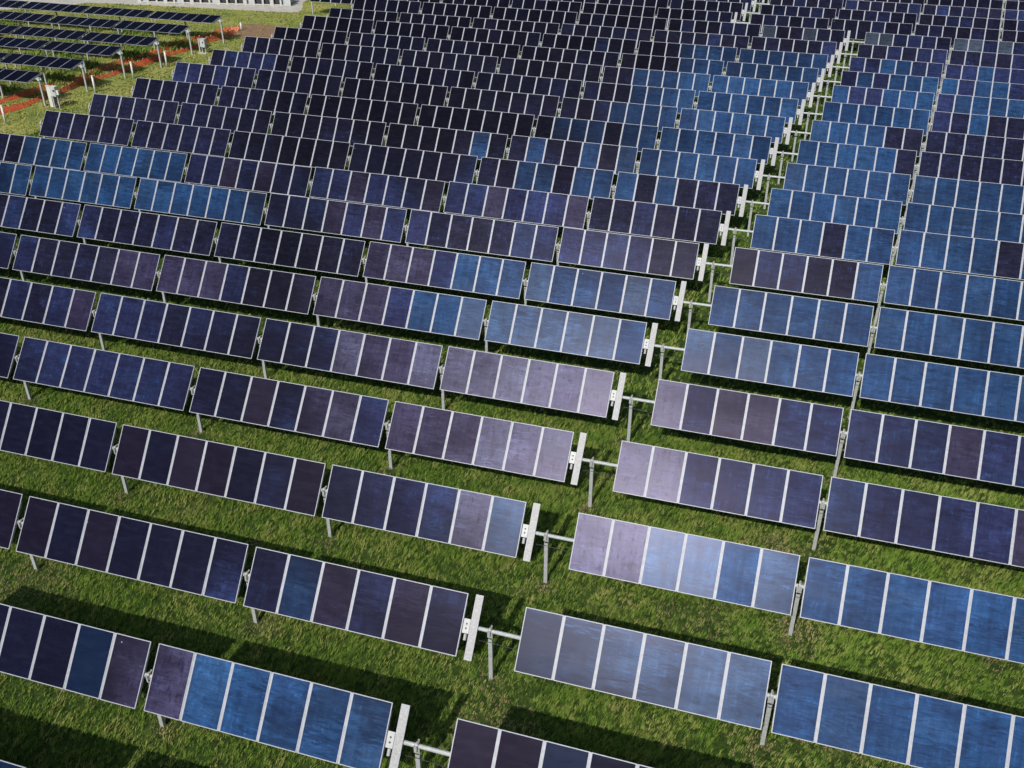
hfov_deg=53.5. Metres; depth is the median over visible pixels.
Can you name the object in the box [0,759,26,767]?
solar tracker
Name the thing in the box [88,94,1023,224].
solar tracker
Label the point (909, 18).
solar tracker
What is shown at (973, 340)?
solar tracker
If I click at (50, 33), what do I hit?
solar tracker
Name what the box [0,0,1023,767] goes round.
ground
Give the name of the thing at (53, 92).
switch cabinet
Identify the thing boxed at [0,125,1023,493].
grass
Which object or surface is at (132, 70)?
marker post
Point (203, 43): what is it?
equipment cabinet
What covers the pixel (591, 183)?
solar tracker
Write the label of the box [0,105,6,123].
marker post
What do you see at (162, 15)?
solar tracker
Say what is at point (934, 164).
solar tracker
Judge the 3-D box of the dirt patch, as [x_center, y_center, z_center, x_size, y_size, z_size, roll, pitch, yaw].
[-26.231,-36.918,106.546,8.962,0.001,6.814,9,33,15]
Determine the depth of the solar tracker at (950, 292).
55.95 m
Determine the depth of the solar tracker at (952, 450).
43.49 m
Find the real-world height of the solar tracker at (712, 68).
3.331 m
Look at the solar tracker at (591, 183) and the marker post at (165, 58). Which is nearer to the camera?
the solar tracker at (591, 183)
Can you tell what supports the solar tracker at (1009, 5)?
on the ground at (522, 714)
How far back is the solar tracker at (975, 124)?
78.98 m
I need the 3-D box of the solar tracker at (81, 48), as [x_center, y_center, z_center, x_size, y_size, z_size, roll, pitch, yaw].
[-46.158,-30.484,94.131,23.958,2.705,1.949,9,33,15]
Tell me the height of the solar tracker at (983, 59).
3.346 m
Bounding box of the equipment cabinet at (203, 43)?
[197,38,208,53]
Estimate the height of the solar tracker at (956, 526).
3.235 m
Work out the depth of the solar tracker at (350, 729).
28.97 m
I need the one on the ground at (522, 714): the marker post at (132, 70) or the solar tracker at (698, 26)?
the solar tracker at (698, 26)
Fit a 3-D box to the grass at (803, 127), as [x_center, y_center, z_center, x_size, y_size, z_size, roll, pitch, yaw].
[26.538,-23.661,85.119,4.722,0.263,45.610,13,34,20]
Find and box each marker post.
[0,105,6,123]
[91,75,96,92]
[130,61,134,78]
[163,51,167,66]
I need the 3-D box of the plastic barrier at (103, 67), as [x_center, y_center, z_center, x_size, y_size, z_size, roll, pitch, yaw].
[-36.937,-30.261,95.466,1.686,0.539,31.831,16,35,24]
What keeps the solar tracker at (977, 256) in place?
on the ground at (522, 714)
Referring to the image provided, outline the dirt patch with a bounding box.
[228,24,282,38]
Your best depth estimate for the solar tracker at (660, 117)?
75.51 m
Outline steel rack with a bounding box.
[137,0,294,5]
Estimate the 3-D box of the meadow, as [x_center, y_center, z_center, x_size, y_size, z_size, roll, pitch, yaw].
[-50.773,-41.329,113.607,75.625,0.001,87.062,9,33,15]
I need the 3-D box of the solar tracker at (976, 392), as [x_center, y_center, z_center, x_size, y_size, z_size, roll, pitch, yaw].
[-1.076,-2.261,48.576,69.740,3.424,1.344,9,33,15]
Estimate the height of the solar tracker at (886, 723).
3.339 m
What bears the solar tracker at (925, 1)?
on the ground at (522, 714)
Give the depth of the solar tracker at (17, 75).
83.99 m
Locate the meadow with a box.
[0,0,351,135]
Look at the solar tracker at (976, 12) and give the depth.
104.60 m
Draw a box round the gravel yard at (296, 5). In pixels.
[0,0,305,12]
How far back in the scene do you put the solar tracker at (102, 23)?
100.13 m
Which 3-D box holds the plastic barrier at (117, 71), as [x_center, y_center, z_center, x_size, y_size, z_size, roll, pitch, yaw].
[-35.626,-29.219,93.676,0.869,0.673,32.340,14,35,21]
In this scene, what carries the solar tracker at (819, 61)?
on the ground at (522, 714)
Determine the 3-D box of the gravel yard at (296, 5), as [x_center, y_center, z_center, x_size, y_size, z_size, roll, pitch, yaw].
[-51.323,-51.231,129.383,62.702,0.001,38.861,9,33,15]
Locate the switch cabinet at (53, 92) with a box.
[45,85,60,108]
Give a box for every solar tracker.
[0,0,224,43]
[0,11,192,54]
[0,24,161,67]
[0,37,125,77]
[0,52,87,91]
[0,68,46,105]
[0,133,1023,286]
[0,162,1023,324]
[0,194,1023,368]
[0,232,1023,422]
[0,277,1023,487]
[0,333,1023,567]
[0,400,1023,663]
[0,489,1023,767]
[0,603,652,767]
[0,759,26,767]
[39,110,1023,253]
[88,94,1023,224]
[131,78,1023,195]
[171,62,1023,173]
[208,49,1023,151]
[241,36,1023,128]
[271,26,1023,110]
[300,15,1023,93]
[310,0,1023,45]
[326,8,1023,77]
[335,0,1023,38]
[351,0,1023,64]
[596,0,1023,27]
[752,0,1023,17]
[924,0,1023,8]
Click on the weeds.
(135, 50)
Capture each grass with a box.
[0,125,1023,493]
[742,43,861,193]
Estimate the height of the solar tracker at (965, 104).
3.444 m
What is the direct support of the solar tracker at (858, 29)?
on the ground at (522, 714)
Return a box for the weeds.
[0,20,217,91]
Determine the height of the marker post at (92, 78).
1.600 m
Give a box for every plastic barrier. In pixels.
[0,26,238,104]
[0,29,235,114]

